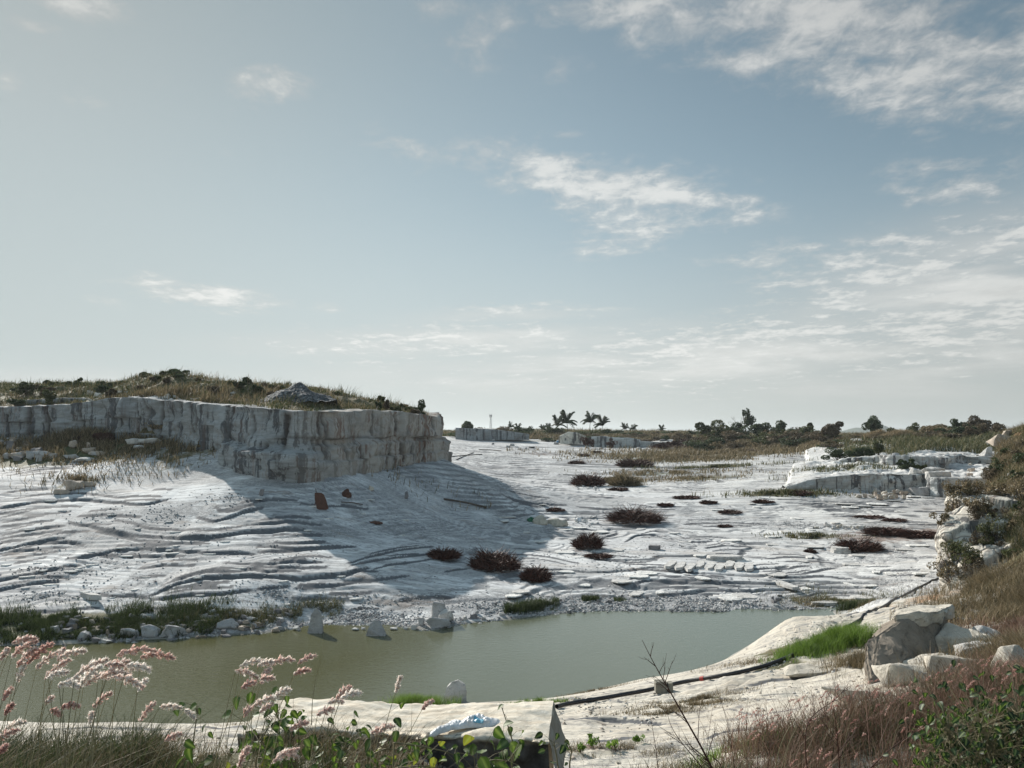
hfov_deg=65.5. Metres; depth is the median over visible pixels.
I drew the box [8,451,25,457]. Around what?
boulder
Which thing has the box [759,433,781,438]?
bush
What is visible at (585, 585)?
stone slab
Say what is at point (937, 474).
boulder
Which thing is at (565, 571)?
stone slab
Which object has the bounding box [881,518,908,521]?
brush pile
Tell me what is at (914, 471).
boulder
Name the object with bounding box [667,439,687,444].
bush
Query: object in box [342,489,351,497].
scrap heap
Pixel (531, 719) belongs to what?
granite block
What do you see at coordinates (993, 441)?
boulder
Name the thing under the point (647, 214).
sky
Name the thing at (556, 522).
tarpaulin
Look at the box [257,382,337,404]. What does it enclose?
gravel heap
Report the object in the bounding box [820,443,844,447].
bush
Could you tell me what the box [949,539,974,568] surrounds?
weed bush
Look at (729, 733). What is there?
dry stalk
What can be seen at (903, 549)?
stone slab
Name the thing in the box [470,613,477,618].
boulder
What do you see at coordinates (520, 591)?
stone slab
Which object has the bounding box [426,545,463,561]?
brush pile
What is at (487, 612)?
stone chips
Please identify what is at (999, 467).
weed bush
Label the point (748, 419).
tree
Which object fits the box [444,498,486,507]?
branch
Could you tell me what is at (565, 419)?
palm tree
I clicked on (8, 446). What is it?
terrace rock
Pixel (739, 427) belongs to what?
bush
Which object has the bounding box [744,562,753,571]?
stone slab
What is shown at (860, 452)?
bush
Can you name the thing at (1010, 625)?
red grass
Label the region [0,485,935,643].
stone chips
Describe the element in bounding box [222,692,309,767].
leafy vine
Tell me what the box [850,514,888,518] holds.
brush pile
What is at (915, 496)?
stone slab
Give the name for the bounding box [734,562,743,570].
stone slab
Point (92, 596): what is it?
stone slab
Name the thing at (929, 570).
stone slab
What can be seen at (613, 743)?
seedling
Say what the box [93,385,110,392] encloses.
bush
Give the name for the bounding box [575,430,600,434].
bush
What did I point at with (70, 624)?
shore rock
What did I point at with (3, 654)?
feather grass
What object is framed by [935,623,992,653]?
boulder
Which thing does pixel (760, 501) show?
brush pile
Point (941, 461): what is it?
cliff
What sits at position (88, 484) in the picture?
boulder
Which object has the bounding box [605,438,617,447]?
bush
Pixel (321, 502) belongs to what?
rusty sheet
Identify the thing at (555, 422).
palm tree
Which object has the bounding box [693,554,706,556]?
stone slab
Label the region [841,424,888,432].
hill
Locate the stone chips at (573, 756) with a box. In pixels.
[19,580,962,758]
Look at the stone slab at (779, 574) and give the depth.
42.44 m
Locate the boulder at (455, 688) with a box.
[443,680,466,703]
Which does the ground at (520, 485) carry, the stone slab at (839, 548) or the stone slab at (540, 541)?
the stone slab at (540, 541)
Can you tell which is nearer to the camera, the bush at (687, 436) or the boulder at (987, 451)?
the boulder at (987, 451)
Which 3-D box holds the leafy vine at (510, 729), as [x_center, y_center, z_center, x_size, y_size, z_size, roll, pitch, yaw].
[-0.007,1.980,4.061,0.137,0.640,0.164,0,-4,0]
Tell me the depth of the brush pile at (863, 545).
50.07 m
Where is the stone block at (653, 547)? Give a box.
[648,545,660,549]
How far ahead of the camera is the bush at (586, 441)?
167.16 m
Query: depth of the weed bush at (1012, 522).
34.58 m
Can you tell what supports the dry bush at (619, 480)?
on the ground at (520, 485)
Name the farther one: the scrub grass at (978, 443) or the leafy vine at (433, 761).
the scrub grass at (978, 443)
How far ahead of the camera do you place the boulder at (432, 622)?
33.00 m
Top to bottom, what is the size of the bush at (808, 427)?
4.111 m
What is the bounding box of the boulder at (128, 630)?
[120,628,135,635]
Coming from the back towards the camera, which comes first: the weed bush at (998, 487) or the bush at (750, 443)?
the bush at (750, 443)
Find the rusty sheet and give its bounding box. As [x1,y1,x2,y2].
[314,488,328,509]
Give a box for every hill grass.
[833,421,1023,711]
[984,425,1023,562]
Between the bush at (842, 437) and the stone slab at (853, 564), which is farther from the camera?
the bush at (842, 437)
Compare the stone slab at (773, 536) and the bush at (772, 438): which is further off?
the bush at (772, 438)
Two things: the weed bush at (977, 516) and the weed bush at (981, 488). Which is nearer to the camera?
the weed bush at (977, 516)
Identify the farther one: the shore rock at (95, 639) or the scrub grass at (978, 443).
the scrub grass at (978, 443)
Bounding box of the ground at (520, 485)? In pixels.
[0,375,1023,767]
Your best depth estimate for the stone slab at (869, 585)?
40.51 m
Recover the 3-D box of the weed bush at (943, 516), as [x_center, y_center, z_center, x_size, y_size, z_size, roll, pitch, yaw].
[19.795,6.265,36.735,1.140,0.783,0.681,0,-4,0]
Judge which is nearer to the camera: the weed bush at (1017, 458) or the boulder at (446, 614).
the boulder at (446, 614)
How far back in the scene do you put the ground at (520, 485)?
43.73 m
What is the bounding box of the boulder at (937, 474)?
[925,471,950,478]
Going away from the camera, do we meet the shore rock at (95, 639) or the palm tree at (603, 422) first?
the shore rock at (95, 639)
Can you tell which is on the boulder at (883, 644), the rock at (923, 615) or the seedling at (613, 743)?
the rock at (923, 615)
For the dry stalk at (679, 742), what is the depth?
4.48 m
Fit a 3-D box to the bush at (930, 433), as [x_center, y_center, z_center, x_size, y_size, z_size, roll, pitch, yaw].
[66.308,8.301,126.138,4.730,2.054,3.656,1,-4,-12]
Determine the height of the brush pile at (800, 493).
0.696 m
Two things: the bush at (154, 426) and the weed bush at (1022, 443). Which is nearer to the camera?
the weed bush at (1022, 443)
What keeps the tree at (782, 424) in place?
on the ground at (520, 485)
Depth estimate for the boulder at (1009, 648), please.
12.28 m
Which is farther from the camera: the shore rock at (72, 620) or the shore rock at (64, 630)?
the shore rock at (72, 620)
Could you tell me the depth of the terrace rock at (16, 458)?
56.86 m
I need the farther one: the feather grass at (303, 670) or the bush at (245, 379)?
the bush at (245, 379)
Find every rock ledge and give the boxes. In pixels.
[25,398,88,404]
[455,428,528,439]
[559,432,585,443]
[589,436,640,447]
[641,441,682,446]
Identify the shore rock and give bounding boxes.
[51,626,59,632]
[62,628,71,633]
[66,622,75,626]
[68,618,79,622]
[91,637,99,642]
[271,627,279,631]
[275,617,284,621]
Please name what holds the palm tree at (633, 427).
on the ground at (520, 485)
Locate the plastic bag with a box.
[430,713,500,736]
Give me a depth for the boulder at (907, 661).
17.54 m
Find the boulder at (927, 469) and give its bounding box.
[921,467,944,473]
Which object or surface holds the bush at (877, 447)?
on the ground at (520, 485)
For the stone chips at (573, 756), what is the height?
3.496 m
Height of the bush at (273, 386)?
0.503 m
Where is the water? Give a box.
[0,607,838,723]
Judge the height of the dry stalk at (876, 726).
0.544 m
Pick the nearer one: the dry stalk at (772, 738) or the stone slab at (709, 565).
the dry stalk at (772, 738)
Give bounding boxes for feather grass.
[0,634,95,767]
[0,638,92,767]
[1,646,114,767]
[26,643,179,767]
[46,656,152,767]
[79,701,233,767]
[112,654,296,767]
[186,653,336,767]
[237,686,299,767]
[284,685,387,767]
[340,674,457,767]
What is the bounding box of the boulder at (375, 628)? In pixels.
[366,620,385,635]
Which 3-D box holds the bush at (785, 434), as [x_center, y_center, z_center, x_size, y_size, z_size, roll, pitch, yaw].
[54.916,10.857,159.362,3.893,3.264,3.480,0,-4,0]
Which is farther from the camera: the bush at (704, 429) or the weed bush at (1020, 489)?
the bush at (704, 429)
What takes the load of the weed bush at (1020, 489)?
on the cliff at (960, 524)
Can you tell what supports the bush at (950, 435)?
on the ground at (520, 485)
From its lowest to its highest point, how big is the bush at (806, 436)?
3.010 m
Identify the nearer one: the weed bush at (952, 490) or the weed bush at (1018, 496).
the weed bush at (1018, 496)
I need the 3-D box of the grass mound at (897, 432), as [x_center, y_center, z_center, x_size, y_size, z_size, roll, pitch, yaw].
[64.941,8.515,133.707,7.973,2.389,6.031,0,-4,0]
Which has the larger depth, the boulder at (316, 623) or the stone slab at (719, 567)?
the stone slab at (719, 567)
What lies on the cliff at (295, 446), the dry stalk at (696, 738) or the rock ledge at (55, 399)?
the rock ledge at (55, 399)
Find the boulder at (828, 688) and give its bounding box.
[821,686,879,700]
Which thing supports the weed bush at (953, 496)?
on the cliff at (960, 524)
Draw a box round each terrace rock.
[3,453,8,458]
[6,441,14,449]
[13,456,23,460]
[26,451,33,459]
[31,447,42,450]
[36,455,41,461]
[63,454,78,458]
[68,440,76,447]
[82,447,95,452]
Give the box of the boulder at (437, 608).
[431,600,445,617]
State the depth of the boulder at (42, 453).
57.11 m
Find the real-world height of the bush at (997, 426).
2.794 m
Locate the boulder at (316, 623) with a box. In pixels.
[307,607,323,633]
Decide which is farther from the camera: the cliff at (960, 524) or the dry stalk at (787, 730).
the cliff at (960, 524)
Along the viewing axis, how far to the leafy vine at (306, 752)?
3.92 m
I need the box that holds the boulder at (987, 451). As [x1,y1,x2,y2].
[979,447,992,455]
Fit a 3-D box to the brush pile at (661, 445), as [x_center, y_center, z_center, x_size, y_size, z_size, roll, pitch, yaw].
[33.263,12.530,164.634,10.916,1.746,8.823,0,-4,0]
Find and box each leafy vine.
[172,702,212,767]
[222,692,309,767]
[225,725,267,767]
[263,686,318,767]
[276,709,307,767]
[317,702,405,767]
[356,717,433,767]
[392,737,470,767]
[397,741,446,767]
[454,720,524,767]
[498,704,523,767]
[535,731,566,767]
[563,739,571,767]
[1013,663,1023,695]
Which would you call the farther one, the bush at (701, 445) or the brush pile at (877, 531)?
the bush at (701, 445)
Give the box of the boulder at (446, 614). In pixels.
[438,609,453,620]
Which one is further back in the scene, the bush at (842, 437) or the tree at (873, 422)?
the tree at (873, 422)
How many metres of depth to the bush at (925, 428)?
132.27 m
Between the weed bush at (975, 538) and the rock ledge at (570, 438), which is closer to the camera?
the weed bush at (975, 538)
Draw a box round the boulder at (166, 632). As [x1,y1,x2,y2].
[159,625,187,636]
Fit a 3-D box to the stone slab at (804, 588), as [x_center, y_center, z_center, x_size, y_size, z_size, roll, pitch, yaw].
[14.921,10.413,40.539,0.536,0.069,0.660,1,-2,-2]
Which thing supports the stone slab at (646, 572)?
on the ground at (520, 485)
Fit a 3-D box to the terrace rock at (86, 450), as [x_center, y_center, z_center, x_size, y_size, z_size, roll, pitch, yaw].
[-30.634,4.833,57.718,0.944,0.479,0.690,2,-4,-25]
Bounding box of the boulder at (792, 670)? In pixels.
[781,663,825,677]
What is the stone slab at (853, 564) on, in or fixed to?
on the ground at (520, 485)
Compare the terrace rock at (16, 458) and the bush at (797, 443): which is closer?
the terrace rock at (16, 458)
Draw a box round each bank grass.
[0,581,875,644]
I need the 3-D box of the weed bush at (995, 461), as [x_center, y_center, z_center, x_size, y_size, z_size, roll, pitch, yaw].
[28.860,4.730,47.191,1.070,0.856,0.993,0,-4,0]
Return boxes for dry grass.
[0,366,428,434]
[0,371,491,510]
[442,431,916,484]
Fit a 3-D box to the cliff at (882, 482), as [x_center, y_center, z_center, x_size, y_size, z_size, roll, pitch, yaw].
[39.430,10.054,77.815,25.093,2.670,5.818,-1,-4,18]
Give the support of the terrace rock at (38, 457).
on the ground at (520, 485)
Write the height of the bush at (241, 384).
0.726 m
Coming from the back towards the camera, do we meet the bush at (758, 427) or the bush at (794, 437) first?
the bush at (758, 427)
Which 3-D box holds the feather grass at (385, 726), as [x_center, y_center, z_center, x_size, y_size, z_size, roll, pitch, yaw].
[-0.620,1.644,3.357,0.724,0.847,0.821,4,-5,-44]
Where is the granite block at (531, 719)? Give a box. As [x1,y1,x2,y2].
[237,698,565,767]
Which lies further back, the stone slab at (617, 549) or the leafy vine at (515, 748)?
the stone slab at (617, 549)
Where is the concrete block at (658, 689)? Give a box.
[654,679,672,693]
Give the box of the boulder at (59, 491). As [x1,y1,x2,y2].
[53,489,70,493]
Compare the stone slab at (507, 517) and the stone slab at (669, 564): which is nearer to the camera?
the stone slab at (669, 564)
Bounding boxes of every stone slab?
[81,592,101,599]
[498,516,515,517]
[505,594,523,597]
[512,589,529,593]
[533,540,546,542]
[554,550,574,553]
[557,570,574,572]
[577,583,590,586]
[610,547,625,551]
[611,579,632,583]
[628,573,648,578]
[629,591,643,595]
[636,571,657,574]
[664,560,676,568]
[674,561,685,569]
[684,562,695,571]
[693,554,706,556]
[694,576,711,579]
[695,560,704,568]
[704,561,714,569]
[706,557,743,560]
[707,554,742,558]
[713,595,742,601]
[714,563,724,571]
[719,593,736,600]
[721,539,741,541]
[724,560,734,568]
[732,593,757,598]
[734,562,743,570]
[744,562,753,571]
[765,535,781,537]
[767,572,786,576]
[772,579,798,589]
[790,558,808,562]
[799,545,823,547]
[799,587,810,590]
[811,601,837,605]
[830,546,848,549]
[831,549,850,551]
[831,551,850,553]
[842,563,860,565]
[843,582,857,586]
[848,554,868,557]
[850,595,873,599]
[863,584,877,586]
[866,503,887,504]
[884,572,897,574]
[895,548,912,550]
[905,544,929,546]
[907,495,925,496]
[912,571,929,574]
[920,569,934,572]
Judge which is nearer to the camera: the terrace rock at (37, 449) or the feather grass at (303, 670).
the feather grass at (303, 670)
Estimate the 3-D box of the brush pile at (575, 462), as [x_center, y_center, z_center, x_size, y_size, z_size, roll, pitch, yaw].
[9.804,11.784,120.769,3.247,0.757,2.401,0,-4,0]
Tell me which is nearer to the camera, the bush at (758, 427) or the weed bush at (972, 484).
the weed bush at (972, 484)
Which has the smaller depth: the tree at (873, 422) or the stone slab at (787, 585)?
the stone slab at (787, 585)
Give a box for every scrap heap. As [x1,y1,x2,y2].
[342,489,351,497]
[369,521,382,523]
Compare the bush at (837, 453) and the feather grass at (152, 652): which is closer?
the feather grass at (152, 652)
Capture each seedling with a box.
[577,742,586,752]
[586,733,599,746]
[606,739,618,750]
[632,734,644,742]
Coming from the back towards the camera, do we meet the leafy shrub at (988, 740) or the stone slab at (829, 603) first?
the stone slab at (829, 603)
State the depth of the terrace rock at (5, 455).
57.76 m
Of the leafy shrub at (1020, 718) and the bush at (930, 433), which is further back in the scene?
the bush at (930, 433)
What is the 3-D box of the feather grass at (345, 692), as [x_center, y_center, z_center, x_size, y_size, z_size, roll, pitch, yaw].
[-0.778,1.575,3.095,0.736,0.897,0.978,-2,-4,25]
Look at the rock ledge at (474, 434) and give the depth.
181.57 m
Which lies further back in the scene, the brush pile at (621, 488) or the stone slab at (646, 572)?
the brush pile at (621, 488)
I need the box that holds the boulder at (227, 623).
[217,618,239,629]
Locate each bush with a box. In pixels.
[6,398,26,405]
[13,381,35,395]
[39,387,55,395]
[42,389,56,404]
[92,432,114,440]
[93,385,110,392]
[105,388,117,396]
[144,421,162,428]
[162,376,170,382]
[165,369,190,374]
[207,385,220,393]
[232,381,245,388]
[242,377,252,383]
[252,384,263,390]
[268,384,284,388]
[374,401,381,409]
[376,395,384,401]
[382,399,389,409]
[390,406,401,410]
[409,408,420,413]
[414,399,425,414]
[443,432,454,436]
[496,426,512,431]
[511,427,533,433]
[541,438,556,441]
[542,426,566,433]
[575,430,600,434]
[580,437,594,446]
[598,429,624,433]
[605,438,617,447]
[606,471,645,486]
[620,433,649,437]
[638,438,657,441]
[661,435,669,439]
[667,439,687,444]
[668,432,685,438]
[673,433,696,441]
[682,441,715,450]
[686,439,714,443]
[695,419,729,441]
[701,433,716,440]
[705,436,725,444]
[708,441,722,449]
[721,430,752,441]
[725,422,750,434]
[725,441,746,448]
[732,438,758,447]
[736,435,762,438]
[737,437,770,444]
[749,422,775,436]
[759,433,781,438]
[764,435,777,442]
[769,428,793,434]
[776,436,791,443]
[777,430,792,438]
[779,438,811,446]
[785,431,801,442]
[792,439,818,445]
[795,422,813,434]
[801,432,811,438]
[809,421,843,439]
[813,435,829,442]
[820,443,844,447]
[821,447,852,460]
[836,435,860,439]
[843,447,875,456]
[872,440,883,454]
[896,458,917,468]
[906,422,919,431]
[912,430,943,436]
[916,464,927,469]
[918,426,951,433]
[927,551,960,582]
[929,426,950,431]
[929,512,949,524]
[934,427,977,434]
[940,433,965,439]
[940,539,964,557]
[941,480,963,493]
[944,486,960,494]
[944,493,968,512]
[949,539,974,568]
[953,479,991,492]
[954,480,982,494]
[955,556,993,580]
[960,487,976,495]
[961,557,992,575]
[962,426,980,436]
[963,415,991,429]
[963,549,985,562]
[965,493,990,513]
[966,497,993,513]
[966,503,985,519]
[968,530,989,545]
[972,483,986,494]
[973,536,994,545]
[976,512,1005,541]
[977,422,1005,433]
[979,502,992,512]
[980,468,1001,479]
[982,467,996,478]
[983,527,998,540]
[987,486,1003,495]
[988,464,1004,474]
[989,508,999,517]
[991,457,1010,466]
[993,482,1012,495]
[994,541,1005,546]
[1000,448,1010,454]
[1000,502,1023,523]
[1001,548,1019,560]
[1005,519,1017,530]
[1006,473,1023,497]
[1009,478,1023,500]
[1010,449,1023,458]
[1010,469,1023,478]
[1011,452,1023,464]
[1012,500,1023,511]
[1013,439,1023,445]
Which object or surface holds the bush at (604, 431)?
on the ground at (520, 485)
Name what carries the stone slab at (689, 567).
on the ground at (520, 485)
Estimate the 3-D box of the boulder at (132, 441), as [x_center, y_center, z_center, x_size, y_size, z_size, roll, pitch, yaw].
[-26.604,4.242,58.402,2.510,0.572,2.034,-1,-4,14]
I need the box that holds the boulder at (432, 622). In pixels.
[426,617,450,627]
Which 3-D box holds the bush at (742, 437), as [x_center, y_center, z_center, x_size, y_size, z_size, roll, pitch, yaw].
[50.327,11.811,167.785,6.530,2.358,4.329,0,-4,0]
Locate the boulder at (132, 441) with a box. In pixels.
[125,438,161,444]
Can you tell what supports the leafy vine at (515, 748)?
on the ground at (520, 485)
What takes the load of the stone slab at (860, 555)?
on the ground at (520, 485)
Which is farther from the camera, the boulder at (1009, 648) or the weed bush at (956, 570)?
the weed bush at (956, 570)
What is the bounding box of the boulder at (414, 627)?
[411,624,417,629]
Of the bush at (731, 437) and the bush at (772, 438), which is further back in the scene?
the bush at (731, 437)
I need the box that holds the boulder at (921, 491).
[903,487,928,495]
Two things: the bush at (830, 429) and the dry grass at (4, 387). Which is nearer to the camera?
the dry grass at (4, 387)
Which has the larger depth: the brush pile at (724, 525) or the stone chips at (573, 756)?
the brush pile at (724, 525)
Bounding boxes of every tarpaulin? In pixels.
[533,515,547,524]
[547,518,567,526]
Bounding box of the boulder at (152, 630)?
[140,625,160,636]
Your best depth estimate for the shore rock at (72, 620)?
32.09 m
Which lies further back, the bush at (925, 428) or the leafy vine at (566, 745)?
the bush at (925, 428)
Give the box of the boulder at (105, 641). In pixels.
[100,639,112,642]
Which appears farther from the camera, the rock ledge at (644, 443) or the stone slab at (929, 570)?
the rock ledge at (644, 443)
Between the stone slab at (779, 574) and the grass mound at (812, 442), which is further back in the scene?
the grass mound at (812, 442)
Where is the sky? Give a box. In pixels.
[0,0,1023,431]
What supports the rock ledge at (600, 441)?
on the ground at (520, 485)
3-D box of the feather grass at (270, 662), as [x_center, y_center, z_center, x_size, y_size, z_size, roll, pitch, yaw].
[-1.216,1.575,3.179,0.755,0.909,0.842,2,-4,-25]
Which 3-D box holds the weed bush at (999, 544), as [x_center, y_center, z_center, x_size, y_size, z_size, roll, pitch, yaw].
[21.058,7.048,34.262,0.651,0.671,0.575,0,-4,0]
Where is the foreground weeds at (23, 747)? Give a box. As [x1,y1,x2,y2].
[0,649,1023,767]
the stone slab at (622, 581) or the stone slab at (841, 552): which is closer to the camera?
the stone slab at (622, 581)
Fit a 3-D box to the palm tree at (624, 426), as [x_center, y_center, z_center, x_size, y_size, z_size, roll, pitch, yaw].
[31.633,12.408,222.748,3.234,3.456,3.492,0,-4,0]
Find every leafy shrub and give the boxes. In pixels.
[883,660,1023,767]
[909,682,1014,767]
[929,665,1023,767]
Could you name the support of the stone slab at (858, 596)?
on the ground at (520, 485)
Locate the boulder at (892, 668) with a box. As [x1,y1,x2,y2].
[871,663,934,686]
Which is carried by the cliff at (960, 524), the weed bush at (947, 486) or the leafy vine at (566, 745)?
the weed bush at (947, 486)
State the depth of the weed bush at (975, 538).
34.56 m
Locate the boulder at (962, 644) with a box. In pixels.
[954,641,990,657]
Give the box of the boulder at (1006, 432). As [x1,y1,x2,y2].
[1002,430,1011,435]
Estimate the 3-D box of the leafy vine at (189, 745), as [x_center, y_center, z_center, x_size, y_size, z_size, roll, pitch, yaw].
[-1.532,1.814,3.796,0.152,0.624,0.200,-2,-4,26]
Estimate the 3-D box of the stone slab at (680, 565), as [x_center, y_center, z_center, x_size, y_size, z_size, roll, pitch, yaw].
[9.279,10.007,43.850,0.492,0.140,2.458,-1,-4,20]
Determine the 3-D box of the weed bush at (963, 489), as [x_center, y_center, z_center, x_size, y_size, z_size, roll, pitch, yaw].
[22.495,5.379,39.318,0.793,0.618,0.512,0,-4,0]
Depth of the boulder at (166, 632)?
31.58 m
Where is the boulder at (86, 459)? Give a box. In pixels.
[72,457,93,461]
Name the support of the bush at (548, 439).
on the ground at (520, 485)
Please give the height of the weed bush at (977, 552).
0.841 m
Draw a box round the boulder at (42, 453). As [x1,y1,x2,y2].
[32,451,49,457]
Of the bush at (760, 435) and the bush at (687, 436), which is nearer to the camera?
the bush at (760, 435)
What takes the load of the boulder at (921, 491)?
on the cliff at (882, 482)
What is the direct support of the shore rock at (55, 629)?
on the ground at (520, 485)
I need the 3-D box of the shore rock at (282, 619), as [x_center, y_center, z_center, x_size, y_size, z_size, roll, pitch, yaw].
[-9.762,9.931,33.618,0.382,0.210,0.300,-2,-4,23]
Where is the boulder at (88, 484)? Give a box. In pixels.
[84,481,94,486]
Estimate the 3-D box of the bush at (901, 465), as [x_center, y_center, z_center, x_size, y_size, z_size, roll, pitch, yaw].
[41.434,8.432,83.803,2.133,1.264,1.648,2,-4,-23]
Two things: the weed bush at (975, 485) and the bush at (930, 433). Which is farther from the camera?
the bush at (930, 433)
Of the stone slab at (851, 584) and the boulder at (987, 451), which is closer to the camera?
the stone slab at (851, 584)
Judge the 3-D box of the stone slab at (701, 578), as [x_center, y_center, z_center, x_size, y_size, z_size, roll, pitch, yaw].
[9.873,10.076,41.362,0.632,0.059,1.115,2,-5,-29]
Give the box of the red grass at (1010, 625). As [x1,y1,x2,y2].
[716,603,1023,767]
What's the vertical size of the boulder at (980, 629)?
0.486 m
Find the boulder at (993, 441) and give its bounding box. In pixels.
[986,434,1010,446]
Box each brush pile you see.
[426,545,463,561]
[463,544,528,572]
[515,564,553,582]
[546,507,564,511]
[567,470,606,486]
[568,460,584,463]
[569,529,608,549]
[583,552,615,558]
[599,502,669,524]
[605,486,628,490]
[612,457,655,467]
[647,441,690,448]
[657,502,674,506]
[673,495,700,498]
[699,500,718,503]
[717,524,733,527]
[718,508,741,513]
[752,498,775,503]
[789,489,813,495]
[803,548,817,552]
[828,536,887,552]
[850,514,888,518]
[857,526,909,535]
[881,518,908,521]
[896,529,936,538]
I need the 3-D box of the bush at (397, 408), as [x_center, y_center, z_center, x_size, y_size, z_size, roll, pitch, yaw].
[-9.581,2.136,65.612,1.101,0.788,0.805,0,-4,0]
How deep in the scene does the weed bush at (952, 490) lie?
39.97 m
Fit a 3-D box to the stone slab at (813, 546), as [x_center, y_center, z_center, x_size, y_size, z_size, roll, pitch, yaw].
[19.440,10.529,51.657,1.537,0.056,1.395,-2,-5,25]
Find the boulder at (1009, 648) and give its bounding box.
[993,645,1023,664]
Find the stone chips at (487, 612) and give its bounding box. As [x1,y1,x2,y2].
[5,449,930,645]
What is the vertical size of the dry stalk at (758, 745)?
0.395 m
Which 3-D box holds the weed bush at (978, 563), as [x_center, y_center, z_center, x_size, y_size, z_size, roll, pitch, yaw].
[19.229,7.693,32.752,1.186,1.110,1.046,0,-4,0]
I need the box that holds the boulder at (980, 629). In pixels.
[972,625,999,636]
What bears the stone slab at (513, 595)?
on the ground at (520, 485)
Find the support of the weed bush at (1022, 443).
on the ground at (520, 485)
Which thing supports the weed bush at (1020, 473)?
on the ground at (520, 485)
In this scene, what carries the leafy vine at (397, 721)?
on the ground at (520, 485)
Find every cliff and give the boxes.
[0,396,452,482]
[781,473,986,497]
[838,454,992,469]
[934,488,1023,590]
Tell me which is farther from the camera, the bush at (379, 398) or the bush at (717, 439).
the bush at (717, 439)
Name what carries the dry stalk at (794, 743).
on the ground at (520, 485)
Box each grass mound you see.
[796,441,823,446]
[863,428,887,437]
[877,428,914,436]
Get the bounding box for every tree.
[461,420,473,428]
[552,414,566,427]
[556,409,577,431]
[580,411,597,430]
[593,414,609,429]
[620,422,628,430]
[629,425,637,430]
[741,408,755,433]
[775,420,786,429]
[861,415,882,430]
[948,418,962,427]
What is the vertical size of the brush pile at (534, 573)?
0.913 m
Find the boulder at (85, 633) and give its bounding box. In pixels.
[77,630,91,638]
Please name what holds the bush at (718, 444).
on the ground at (520, 485)
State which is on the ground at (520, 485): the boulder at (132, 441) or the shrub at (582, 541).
the shrub at (582, 541)
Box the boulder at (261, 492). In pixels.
[259,489,264,495]
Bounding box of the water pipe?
[555,577,938,708]
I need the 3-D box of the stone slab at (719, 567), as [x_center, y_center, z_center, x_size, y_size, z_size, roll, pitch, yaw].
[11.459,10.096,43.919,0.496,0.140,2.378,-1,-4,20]
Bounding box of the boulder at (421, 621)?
[418,618,424,625]
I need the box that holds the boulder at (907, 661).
[903,653,946,664]
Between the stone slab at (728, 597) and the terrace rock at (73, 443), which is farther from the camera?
the terrace rock at (73, 443)
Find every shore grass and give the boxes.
[107,589,931,761]
[374,618,884,767]
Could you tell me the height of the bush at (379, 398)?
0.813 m
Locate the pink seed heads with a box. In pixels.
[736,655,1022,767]
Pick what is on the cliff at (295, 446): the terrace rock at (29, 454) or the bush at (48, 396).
the bush at (48, 396)
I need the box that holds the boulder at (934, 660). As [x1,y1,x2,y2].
[923,655,976,673]
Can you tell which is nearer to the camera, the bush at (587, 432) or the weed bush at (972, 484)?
the weed bush at (972, 484)
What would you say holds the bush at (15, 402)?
on the cliff at (295, 446)
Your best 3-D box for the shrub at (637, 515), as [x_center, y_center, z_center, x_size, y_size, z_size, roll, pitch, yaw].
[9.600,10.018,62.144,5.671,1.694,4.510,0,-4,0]
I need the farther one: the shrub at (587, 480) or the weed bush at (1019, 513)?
the shrub at (587, 480)
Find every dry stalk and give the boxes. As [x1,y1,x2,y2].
[311,655,322,724]
[638,640,716,767]
[650,715,657,767]
[655,708,701,767]
[699,719,715,767]
[715,684,737,767]
[757,718,762,766]
[763,713,781,767]
[775,687,812,767]
[778,678,851,767]
[782,700,822,766]
[800,690,858,767]
[865,670,869,742]
[867,686,879,753]
[870,722,932,767]
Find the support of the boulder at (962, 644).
on the ground at (520, 485)
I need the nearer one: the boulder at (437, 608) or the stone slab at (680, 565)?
the boulder at (437, 608)
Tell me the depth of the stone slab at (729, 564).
44.24 m
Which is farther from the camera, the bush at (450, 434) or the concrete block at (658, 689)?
the bush at (450, 434)
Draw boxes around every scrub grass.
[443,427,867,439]
[633,430,1000,540]
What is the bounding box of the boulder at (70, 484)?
[64,480,83,490]
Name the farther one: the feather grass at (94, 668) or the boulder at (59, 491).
the boulder at (59, 491)
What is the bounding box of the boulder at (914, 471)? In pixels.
[908,467,921,474]
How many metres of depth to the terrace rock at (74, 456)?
56.38 m
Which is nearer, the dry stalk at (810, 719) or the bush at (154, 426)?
the dry stalk at (810, 719)
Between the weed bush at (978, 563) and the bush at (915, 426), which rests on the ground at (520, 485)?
the bush at (915, 426)
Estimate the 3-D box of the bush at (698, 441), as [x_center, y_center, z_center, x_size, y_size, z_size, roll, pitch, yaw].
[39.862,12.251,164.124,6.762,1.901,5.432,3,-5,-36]

